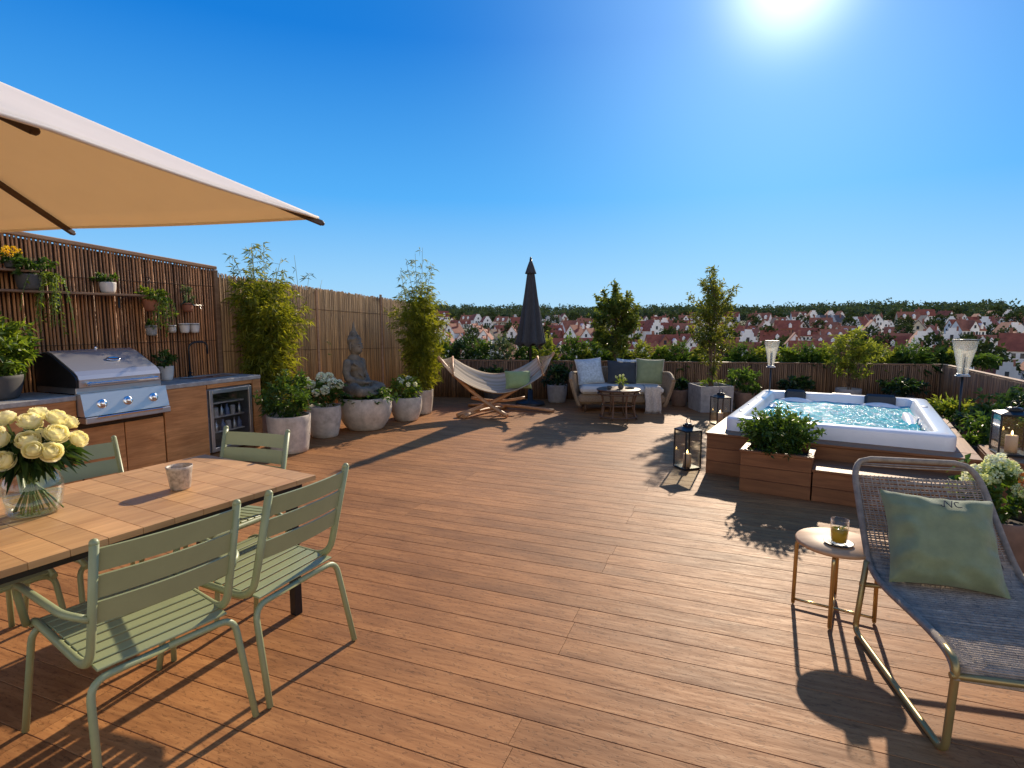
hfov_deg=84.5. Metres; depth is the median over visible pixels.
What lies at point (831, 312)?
town house
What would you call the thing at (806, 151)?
sky
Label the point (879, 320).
town house
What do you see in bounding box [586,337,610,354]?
town tree
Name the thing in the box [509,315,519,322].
town house
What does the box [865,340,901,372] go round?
edge shrub
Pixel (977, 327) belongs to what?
town house
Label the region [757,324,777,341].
town tree
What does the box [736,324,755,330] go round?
town house
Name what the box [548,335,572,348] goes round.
town house
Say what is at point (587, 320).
town house
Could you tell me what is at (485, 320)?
town house
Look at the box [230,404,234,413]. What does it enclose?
bottle
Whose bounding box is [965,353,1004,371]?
edge shrub
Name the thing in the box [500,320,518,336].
town tree
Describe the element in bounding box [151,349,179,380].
plant pot
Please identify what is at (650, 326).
town house
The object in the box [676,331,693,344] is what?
town house
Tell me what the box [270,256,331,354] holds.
bamboo
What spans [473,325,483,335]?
town house
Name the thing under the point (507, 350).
town house
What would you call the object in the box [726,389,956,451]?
hot tub
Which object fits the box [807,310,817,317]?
town house
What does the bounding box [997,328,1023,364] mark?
town house
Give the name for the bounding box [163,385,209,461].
door
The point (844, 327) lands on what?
town house
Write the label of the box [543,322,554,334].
town tree
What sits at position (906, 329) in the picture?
town tree
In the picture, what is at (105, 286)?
plant pot
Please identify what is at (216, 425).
bottle
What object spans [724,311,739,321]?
town house
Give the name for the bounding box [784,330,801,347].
town house
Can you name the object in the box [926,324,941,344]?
town house
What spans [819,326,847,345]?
town house
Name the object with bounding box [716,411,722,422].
candle
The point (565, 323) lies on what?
town house
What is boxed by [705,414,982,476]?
tub surround
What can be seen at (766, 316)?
town house
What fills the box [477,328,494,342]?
town house
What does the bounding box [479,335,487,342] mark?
town house
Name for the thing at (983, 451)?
wooden crate
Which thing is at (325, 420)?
planter pot
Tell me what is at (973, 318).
town house
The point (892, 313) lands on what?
town tree
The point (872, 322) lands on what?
town house
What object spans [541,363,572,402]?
plant pot
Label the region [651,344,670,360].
edge shrub
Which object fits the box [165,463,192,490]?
cup
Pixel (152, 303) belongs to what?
hanging planter
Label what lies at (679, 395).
plant pot
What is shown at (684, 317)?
town house
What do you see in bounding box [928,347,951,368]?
edge shrub
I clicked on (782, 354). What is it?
edge shrub
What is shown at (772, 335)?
town house
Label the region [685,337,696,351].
town house
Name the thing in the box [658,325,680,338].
town tree
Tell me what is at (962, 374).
garden torch
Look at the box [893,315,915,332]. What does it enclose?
town tree
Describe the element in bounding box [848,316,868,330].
town house
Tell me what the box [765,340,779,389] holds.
garden torch
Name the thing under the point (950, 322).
town house
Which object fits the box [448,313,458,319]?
town tree
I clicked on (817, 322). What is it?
town tree
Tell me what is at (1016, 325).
town house
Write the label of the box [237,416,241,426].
bottle
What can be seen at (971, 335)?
town tree
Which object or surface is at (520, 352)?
edge shrub
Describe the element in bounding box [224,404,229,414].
bottle
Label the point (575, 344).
edge shrub
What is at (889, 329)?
town house
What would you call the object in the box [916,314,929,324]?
town house
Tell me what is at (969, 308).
hill wood
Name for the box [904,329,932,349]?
town house
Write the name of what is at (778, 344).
town tree
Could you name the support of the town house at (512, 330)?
on the terrain at (697, 332)
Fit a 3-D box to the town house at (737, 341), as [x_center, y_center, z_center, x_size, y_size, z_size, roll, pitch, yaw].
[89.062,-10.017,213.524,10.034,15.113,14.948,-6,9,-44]
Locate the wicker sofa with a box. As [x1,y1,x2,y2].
[569,366,675,411]
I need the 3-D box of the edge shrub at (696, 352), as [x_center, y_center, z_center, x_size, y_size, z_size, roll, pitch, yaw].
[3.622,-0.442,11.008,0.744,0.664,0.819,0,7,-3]
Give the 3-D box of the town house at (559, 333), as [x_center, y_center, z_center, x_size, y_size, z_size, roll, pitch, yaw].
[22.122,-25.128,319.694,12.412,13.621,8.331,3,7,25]
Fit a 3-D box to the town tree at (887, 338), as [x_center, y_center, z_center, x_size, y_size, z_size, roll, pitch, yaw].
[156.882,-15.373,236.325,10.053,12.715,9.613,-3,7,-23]
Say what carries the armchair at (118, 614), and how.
on the deck
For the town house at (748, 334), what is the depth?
254.27 m
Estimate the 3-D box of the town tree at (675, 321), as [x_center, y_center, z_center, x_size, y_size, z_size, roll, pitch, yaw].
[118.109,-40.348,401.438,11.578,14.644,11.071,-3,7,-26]
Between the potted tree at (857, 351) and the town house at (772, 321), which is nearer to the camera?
the potted tree at (857, 351)
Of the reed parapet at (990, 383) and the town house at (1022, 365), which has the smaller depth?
the reed parapet at (990, 383)
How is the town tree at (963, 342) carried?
on the terrain at (697, 332)
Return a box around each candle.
[683,450,690,466]
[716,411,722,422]
[1004,430,1018,452]
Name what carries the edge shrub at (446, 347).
on the planting bed
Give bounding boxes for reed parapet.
[430,359,942,402]
[939,364,1023,426]
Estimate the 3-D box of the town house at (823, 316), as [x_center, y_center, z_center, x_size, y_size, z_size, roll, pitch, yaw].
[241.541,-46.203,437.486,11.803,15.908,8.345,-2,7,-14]
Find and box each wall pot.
[145,318,159,335]
[168,325,175,332]
[178,323,189,332]
[180,284,194,311]
[190,323,199,332]
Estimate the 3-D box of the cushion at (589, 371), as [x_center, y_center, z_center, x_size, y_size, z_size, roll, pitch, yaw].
[1.364,-0.228,9.903,0.488,0.469,0.178,-5,-13,-11]
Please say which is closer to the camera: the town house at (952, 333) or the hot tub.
the hot tub
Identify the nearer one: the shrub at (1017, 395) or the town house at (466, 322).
the shrub at (1017, 395)
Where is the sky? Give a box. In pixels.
[0,0,1023,309]
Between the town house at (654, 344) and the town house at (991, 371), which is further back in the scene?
the town house at (654, 344)
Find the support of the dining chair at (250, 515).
on the deck
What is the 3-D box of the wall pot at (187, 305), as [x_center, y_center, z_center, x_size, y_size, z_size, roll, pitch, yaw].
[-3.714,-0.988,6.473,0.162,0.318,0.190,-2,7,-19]
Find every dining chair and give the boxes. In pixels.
[0,568,77,652]
[16,435,198,611]
[139,425,289,621]
[156,463,356,708]
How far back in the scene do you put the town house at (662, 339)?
258.37 m
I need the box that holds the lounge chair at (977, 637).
[852,456,1023,751]
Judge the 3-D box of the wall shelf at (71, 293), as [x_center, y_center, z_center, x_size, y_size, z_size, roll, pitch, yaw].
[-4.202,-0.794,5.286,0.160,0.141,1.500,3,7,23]
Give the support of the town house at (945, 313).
on the terrain at (697, 332)
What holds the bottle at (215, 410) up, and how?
on the wine fridge
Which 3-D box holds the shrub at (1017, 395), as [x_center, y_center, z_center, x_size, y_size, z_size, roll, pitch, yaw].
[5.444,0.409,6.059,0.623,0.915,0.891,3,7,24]
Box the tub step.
[811,459,969,511]
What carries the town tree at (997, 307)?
on the terrain at (697, 332)
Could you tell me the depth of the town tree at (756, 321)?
382.71 m
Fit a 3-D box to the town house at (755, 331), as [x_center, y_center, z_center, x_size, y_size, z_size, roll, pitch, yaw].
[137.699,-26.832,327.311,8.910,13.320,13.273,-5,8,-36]
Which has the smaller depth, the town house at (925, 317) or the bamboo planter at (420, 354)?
the bamboo planter at (420, 354)
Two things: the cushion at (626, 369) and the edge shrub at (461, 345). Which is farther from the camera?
the edge shrub at (461, 345)
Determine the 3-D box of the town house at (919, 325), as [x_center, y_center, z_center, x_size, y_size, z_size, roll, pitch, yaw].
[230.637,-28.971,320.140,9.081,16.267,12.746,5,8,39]
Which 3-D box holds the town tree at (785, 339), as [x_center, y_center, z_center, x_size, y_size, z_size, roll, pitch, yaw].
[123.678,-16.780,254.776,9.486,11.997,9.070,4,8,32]
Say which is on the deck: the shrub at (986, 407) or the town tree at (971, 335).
the shrub at (986, 407)
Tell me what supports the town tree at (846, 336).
on the terrain at (697, 332)
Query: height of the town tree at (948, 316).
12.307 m
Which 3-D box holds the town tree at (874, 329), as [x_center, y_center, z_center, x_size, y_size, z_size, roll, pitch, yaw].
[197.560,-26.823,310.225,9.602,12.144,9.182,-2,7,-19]
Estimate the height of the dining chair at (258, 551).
0.892 m
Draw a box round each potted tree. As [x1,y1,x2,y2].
[587,279,643,360]
[684,265,742,412]
[819,325,889,394]
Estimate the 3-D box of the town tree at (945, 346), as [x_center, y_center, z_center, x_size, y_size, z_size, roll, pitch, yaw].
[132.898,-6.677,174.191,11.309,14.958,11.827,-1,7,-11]
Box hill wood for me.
[431,297,1023,320]
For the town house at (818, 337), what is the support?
on the terrain at (697, 332)
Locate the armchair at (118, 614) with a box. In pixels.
[12,499,258,767]
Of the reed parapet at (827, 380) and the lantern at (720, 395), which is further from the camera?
the reed parapet at (827, 380)
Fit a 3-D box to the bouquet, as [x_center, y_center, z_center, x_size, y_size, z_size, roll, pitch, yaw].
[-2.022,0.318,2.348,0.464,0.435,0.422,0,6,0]
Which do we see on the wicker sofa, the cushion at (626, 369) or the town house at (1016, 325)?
the cushion at (626, 369)
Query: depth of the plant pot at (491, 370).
10.73 m
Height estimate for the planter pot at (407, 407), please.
0.715 m
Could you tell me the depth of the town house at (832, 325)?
363.12 m
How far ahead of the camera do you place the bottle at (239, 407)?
6.66 m
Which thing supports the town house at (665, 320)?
on the terrain at (697, 332)
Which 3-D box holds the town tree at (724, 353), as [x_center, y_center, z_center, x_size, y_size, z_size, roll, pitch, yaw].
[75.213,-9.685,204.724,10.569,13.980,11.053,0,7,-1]
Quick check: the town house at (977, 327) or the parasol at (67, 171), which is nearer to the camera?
the parasol at (67, 171)
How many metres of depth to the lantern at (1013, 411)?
4.70 m
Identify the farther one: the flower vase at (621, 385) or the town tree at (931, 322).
the town tree at (931, 322)
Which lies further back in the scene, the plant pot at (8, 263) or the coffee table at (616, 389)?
the coffee table at (616, 389)
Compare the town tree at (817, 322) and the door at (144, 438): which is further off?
the town tree at (817, 322)
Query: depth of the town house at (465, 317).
568.75 m
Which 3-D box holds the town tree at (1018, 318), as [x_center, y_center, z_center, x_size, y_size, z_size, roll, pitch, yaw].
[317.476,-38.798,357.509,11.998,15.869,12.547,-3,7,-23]
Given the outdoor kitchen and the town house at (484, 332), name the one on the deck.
the outdoor kitchen
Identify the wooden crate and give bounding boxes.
[977,444,1023,510]
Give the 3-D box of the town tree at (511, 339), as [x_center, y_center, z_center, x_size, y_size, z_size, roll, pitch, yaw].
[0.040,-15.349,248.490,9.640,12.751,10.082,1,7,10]
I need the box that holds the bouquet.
[0,407,93,515]
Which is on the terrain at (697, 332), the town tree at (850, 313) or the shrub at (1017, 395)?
the town tree at (850, 313)
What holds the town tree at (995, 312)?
on the terrain at (697, 332)
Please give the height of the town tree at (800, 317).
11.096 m
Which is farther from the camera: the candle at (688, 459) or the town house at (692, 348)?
the town house at (692, 348)
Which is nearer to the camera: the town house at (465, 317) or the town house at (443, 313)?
the town house at (465, 317)
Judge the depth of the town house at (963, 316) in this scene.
447.15 m
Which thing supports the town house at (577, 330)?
on the terrain at (697, 332)
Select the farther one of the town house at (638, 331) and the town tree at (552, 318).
the town tree at (552, 318)
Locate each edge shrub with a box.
[435,337,460,358]
[451,335,473,358]
[467,338,491,358]
[486,331,515,361]
[512,345,537,361]
[525,330,568,369]
[557,329,590,359]
[571,346,593,358]
[584,339,616,362]
[608,347,632,358]
[627,339,661,359]
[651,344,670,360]
[659,340,700,379]
[689,346,707,372]
[720,341,767,380]
[748,345,779,361]
[776,344,797,361]
[786,339,829,372]
[815,343,838,364]
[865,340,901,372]
[880,347,907,365]
[883,338,943,378]
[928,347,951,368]
[943,346,965,366]
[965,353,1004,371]
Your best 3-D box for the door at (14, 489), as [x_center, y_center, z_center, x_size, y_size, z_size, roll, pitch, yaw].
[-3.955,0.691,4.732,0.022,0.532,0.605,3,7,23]
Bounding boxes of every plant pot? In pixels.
[0,245,22,268]
[0,256,76,337]
[0,311,43,400]
[89,272,119,292]
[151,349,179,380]
[478,364,506,398]
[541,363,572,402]
[671,376,689,406]
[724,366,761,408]
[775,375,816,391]
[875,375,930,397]
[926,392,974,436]
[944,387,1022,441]
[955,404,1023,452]
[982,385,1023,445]
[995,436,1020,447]
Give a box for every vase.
[0,468,64,518]
[615,374,627,388]
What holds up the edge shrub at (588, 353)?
on the planting bed
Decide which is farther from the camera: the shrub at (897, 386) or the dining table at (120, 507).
the shrub at (897, 386)
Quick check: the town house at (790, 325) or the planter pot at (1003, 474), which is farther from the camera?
the town house at (790, 325)
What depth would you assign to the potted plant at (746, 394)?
9.72 m
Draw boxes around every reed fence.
[0,232,223,394]
[218,273,413,411]
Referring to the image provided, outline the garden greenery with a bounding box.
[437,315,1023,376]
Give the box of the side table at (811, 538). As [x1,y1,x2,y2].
[791,527,880,629]
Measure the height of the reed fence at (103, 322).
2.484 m
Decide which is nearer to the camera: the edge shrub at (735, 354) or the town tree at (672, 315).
the edge shrub at (735, 354)
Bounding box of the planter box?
[735,403,826,499]
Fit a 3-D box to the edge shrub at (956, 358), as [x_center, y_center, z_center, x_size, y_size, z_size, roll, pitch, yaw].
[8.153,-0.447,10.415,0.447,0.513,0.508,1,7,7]
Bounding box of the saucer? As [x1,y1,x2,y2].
[823,537,853,547]
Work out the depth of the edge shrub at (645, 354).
11.01 m
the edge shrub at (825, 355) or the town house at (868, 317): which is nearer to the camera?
the edge shrub at (825, 355)
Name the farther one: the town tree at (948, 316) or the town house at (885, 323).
the town tree at (948, 316)
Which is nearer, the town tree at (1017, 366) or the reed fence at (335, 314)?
the reed fence at (335, 314)
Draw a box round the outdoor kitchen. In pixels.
[0,373,262,497]
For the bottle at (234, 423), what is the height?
0.128 m
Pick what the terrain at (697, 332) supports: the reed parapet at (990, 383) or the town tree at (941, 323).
the town tree at (941, 323)
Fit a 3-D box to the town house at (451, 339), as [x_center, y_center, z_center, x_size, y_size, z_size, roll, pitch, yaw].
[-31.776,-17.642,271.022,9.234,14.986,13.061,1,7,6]
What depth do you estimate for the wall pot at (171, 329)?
6.29 m
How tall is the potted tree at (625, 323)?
2.331 m
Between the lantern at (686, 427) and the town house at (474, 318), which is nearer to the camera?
the lantern at (686, 427)
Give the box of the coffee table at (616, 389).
[596,386,640,420]
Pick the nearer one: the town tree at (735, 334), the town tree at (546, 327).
the town tree at (735, 334)
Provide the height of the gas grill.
0.656 m
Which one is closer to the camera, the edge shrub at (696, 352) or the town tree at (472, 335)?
the edge shrub at (696, 352)
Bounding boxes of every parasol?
[0,82,324,235]
[515,257,545,406]
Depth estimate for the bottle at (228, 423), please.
6.53 m
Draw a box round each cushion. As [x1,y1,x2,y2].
[504,371,531,388]
[574,357,604,384]
[607,360,635,383]
[617,358,635,361]
[636,358,663,384]
[879,489,1011,599]
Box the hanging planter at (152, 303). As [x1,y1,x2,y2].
[134,277,178,336]
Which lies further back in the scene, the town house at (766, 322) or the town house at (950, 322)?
the town house at (766, 322)
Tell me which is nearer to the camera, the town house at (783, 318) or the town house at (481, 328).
the town house at (481, 328)
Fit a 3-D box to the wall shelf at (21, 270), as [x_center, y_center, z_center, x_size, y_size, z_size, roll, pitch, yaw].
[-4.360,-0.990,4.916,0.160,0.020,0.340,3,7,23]
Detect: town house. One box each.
[436,309,449,320]
[439,332,453,342]
[444,322,463,339]
[450,320,462,325]
[460,314,471,319]
[460,320,470,327]
[467,322,478,336]
[469,314,481,325]
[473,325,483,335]
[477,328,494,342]
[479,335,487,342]
[480,316,491,325]
[489,328,502,339]
[489,343,517,358]
[493,315,509,324]
[493,322,507,333]
[506,324,517,339]
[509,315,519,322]
[543,322,563,334]
[544,329,563,337]
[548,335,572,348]
[552,315,562,324]
[560,317,585,332]
[563,323,583,337]
[572,335,592,350]
[577,316,595,325]
[579,328,594,337]
[626,324,642,339]
[628,339,642,350]
[642,319,662,340]
[642,342,658,355]
[644,331,680,347]
[650,315,664,321]
[661,317,669,321]
[661,322,671,330]
[669,318,689,324]
[672,320,696,333]
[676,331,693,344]
[678,313,693,322]
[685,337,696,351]
[689,343,722,357]
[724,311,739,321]
[724,337,769,356]
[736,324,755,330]
[738,326,759,341]
[739,328,757,341]
[742,343,761,359]
[745,318,763,328]
[750,311,771,320]
[757,320,770,328]
[759,327,789,347]
[770,317,778,325]
[771,316,787,319]
[774,318,800,336]
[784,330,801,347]
[788,337,827,351]
[790,310,807,319]
[793,325,819,340]
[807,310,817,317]
[809,315,832,327]
[812,332,837,341]
[813,322,838,328]
[815,314,831,317]
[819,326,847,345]
[825,310,834,314]
[831,314,846,325]
[835,310,844,316]
[835,323,856,341]
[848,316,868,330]
[861,318,881,335]
[864,314,872,320]
[872,332,908,347]
[873,313,883,326]
[880,320,891,332]
[883,325,904,334]
[886,331,911,338]
[894,309,919,325]
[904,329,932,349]
[908,319,926,334]
[909,342,924,354]
[914,307,935,318]
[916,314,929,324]
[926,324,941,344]
[933,341,977,355]
[936,310,952,321]
[943,319,965,333]
[943,326,960,344]
[947,317,986,336]
[955,313,966,318]
[965,363,995,373]
[966,316,981,319]
[973,332,996,349]
[980,315,998,334]
[991,321,1023,332]
[995,315,1017,323]
[996,359,1021,379]
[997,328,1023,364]
[1019,362,1023,379]
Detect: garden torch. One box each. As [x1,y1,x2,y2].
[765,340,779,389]
[952,339,979,430]
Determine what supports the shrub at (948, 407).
on the deck
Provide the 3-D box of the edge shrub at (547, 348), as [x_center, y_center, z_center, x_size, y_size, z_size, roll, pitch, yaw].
[0.680,-0.561,11.353,1.039,1.039,1.057,0,7,1]
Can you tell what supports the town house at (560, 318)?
on the terrain at (697, 332)
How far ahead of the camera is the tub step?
4.75 m
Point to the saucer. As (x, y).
(848, 544)
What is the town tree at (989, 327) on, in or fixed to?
on the terrain at (697, 332)
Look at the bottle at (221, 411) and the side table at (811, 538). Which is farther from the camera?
the bottle at (221, 411)
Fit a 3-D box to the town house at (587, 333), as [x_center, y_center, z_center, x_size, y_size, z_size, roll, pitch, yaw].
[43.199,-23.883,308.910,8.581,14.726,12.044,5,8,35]
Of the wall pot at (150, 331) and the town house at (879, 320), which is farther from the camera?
the town house at (879, 320)
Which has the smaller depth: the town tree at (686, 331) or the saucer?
the saucer
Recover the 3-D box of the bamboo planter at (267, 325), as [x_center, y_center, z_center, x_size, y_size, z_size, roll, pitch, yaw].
[-3.138,-0.543,7.277,1.055,2.532,1.251,3,7,23]
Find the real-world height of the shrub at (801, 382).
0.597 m
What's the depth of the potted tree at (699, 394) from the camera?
9.48 m
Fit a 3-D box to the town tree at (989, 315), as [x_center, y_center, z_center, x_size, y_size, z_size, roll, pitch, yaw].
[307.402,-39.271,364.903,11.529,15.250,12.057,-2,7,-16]
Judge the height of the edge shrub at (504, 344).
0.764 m
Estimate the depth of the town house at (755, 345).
199.23 m
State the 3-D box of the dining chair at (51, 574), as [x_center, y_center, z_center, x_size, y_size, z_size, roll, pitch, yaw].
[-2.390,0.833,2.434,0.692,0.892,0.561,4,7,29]
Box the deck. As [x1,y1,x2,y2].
[0,397,1023,767]
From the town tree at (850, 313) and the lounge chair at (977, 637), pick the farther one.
the town tree at (850, 313)
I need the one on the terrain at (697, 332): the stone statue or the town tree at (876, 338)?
the town tree at (876, 338)
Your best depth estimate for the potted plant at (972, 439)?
5.40 m
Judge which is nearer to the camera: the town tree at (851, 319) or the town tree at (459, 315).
the town tree at (851, 319)
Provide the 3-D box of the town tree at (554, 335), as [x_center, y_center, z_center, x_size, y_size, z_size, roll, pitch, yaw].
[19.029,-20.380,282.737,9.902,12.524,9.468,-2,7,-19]
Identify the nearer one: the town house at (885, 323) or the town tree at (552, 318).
the town house at (885, 323)
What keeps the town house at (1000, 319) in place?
on the terrain at (697, 332)
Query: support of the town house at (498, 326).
on the terrain at (697, 332)
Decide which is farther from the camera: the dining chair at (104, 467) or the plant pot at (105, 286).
the plant pot at (105, 286)
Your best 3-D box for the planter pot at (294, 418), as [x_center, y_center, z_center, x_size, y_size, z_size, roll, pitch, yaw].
[-2.667,0.316,6.605,0.781,0.977,0.671,0,7,-2]
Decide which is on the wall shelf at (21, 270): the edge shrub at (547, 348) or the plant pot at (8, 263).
the plant pot at (8, 263)
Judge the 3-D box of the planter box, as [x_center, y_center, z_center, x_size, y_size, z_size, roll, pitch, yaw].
[2.412,0.567,5.126,0.770,0.809,0.710,4,8,31]
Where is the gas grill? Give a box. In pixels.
[35,346,170,424]
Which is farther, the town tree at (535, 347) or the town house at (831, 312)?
the town house at (831, 312)
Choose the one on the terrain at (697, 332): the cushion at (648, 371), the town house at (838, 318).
the town house at (838, 318)
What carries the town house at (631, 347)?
on the terrain at (697, 332)
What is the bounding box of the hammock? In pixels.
[437,352,554,417]
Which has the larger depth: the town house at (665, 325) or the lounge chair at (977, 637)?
the town house at (665, 325)
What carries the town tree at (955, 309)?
on the terrain at (697, 332)
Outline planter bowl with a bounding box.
[337,385,399,430]
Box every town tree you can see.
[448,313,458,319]
[457,310,466,319]
[462,331,478,345]
[464,324,479,342]
[486,311,495,320]
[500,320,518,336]
[507,335,516,343]
[533,335,552,352]
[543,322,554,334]
[545,332,558,337]
[548,315,559,323]
[567,311,579,319]
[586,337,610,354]
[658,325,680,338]
[666,312,678,319]
[673,317,685,322]
[678,309,691,314]
[681,328,695,339]
[713,340,729,357]
[721,329,740,340]
[745,314,758,323]
[750,317,762,327]
[756,340,778,359]
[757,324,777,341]
[767,338,786,350]
[776,334,789,349]
[795,314,804,321]
[802,315,809,327]
[810,319,825,327]
[840,328,861,351]
[841,315,861,328]
[844,311,855,317]
[848,333,884,347]
[864,324,880,336]
[875,332,896,346]
[885,310,895,322]
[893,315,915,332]
[893,322,914,333]
[918,331,953,352]
[923,340,962,363]
[924,317,941,329]
[932,314,945,321]
[937,319,945,330]
[944,313,957,321]
[947,305,963,314]
[947,333,978,352]
[962,331,981,345]
[963,336,1012,369]
[979,312,998,321]
[985,304,1005,313]
[986,323,996,334]
[987,309,1002,316]
[995,355,1022,372]
[997,325,1021,336]
[1002,311,1023,324]
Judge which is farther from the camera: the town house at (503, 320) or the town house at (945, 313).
the town house at (503, 320)
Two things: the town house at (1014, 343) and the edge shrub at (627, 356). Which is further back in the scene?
the town house at (1014, 343)
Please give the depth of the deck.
2.73 m
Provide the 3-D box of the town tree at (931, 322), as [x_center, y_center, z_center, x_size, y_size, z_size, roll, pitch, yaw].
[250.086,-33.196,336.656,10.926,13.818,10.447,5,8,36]
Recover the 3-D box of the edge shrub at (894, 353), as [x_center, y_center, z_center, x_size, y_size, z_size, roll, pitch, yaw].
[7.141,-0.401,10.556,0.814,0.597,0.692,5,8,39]
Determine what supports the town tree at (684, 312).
on the terrain at (697, 332)
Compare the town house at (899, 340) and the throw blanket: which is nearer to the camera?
the throw blanket
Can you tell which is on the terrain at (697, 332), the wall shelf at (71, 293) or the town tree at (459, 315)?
the town tree at (459, 315)
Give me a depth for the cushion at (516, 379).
9.25 m
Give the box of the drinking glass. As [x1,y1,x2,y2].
[830,517,849,545]
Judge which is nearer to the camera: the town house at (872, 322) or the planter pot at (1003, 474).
the planter pot at (1003, 474)
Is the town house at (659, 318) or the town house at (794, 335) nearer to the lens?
the town house at (794, 335)
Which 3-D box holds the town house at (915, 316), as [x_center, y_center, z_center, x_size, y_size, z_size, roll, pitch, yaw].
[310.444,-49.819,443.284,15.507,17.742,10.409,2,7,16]
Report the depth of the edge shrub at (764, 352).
10.76 m
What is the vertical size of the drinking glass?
0.125 m
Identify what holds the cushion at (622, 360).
on the wicker sofa
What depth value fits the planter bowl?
7.79 m
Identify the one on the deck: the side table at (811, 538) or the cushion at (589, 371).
the side table at (811, 538)
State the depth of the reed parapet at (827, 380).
10.51 m
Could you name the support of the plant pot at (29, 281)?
on the wall shelf at (71, 293)
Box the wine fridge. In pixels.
[206,384,253,452]
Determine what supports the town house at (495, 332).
on the terrain at (697, 332)
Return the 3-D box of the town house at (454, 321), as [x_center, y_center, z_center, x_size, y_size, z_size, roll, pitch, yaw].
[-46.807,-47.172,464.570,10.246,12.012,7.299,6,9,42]
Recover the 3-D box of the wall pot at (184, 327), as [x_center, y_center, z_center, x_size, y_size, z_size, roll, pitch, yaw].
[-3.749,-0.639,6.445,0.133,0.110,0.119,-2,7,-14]
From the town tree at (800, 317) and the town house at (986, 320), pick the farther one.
the town tree at (800, 317)
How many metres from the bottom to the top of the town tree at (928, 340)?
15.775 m
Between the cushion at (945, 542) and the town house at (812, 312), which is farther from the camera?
the town house at (812, 312)
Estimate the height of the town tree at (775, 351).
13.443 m
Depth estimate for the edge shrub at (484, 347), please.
11.43 m
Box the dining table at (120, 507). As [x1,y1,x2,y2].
[0,454,315,615]
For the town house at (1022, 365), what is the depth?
171.61 m
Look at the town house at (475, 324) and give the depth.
374.08 m
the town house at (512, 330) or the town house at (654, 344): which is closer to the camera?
the town house at (654, 344)
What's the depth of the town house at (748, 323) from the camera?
416.37 m
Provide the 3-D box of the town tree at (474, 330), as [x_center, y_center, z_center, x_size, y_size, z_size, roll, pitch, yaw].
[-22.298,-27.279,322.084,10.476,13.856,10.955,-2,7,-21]
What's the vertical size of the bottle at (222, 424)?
0.128 m
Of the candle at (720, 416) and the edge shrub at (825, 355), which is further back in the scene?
the edge shrub at (825, 355)
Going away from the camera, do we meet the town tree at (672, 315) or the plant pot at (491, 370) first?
the plant pot at (491, 370)
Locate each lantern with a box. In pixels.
[673,418,702,470]
[709,389,731,424]
[988,400,1023,457]
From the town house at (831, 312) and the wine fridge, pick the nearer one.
the wine fridge
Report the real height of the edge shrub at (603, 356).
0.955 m
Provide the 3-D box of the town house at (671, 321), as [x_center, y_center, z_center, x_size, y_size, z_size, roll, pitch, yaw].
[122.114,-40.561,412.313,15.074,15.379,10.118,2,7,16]
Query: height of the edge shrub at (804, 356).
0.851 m
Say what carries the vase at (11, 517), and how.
on the dining table at (120, 507)
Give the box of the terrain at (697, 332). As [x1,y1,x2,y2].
[464,310,943,345]
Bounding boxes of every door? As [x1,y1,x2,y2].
[0,429,82,497]
[79,422,127,479]
[124,416,165,470]
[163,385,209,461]
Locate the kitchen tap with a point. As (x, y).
(189, 363)
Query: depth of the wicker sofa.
9.47 m
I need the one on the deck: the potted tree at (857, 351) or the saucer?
the potted tree at (857, 351)
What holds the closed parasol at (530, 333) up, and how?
on the deck
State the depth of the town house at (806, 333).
324.17 m
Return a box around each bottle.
[213,407,218,416]
[214,420,218,431]
[219,404,223,415]
[220,419,225,429]
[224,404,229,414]
[225,420,230,428]
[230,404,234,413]
[232,417,236,427]
[237,402,241,412]
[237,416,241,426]
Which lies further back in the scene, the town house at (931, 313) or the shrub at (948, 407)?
the town house at (931, 313)
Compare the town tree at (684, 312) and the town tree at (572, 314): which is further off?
the town tree at (572, 314)
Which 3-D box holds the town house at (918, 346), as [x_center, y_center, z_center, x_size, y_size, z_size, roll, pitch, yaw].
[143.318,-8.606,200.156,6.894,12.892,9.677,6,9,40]
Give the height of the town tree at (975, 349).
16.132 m
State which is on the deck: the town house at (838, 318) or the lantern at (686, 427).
the lantern at (686, 427)
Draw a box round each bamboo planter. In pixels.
[220,242,314,432]
[384,248,455,414]
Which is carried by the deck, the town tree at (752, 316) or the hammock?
the hammock
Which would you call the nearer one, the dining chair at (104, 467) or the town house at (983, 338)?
the dining chair at (104, 467)
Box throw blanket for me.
[642,384,661,413]
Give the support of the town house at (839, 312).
on the terrain at (697, 332)
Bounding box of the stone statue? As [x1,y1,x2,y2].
[342,321,385,397]
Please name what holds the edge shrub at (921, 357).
on the planting bed
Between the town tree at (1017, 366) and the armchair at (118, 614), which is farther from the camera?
the town tree at (1017, 366)
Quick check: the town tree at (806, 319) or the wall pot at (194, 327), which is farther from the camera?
the town tree at (806, 319)
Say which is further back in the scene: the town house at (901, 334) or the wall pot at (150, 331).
the town house at (901, 334)
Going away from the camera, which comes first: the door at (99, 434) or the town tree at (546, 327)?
the door at (99, 434)
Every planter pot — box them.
[252,368,322,454]
[303,372,349,438]
[387,374,422,421]
[946,453,1023,573]
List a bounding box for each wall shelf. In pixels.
[0,268,39,272]
[0,289,146,307]
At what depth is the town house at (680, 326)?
370.69 m
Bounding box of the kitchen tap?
[188,341,208,376]
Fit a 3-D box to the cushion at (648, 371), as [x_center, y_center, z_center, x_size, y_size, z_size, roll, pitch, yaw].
[2.402,-0.215,9.840,0.488,0.469,0.177,3,-13,10]
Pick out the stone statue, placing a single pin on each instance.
(355, 374)

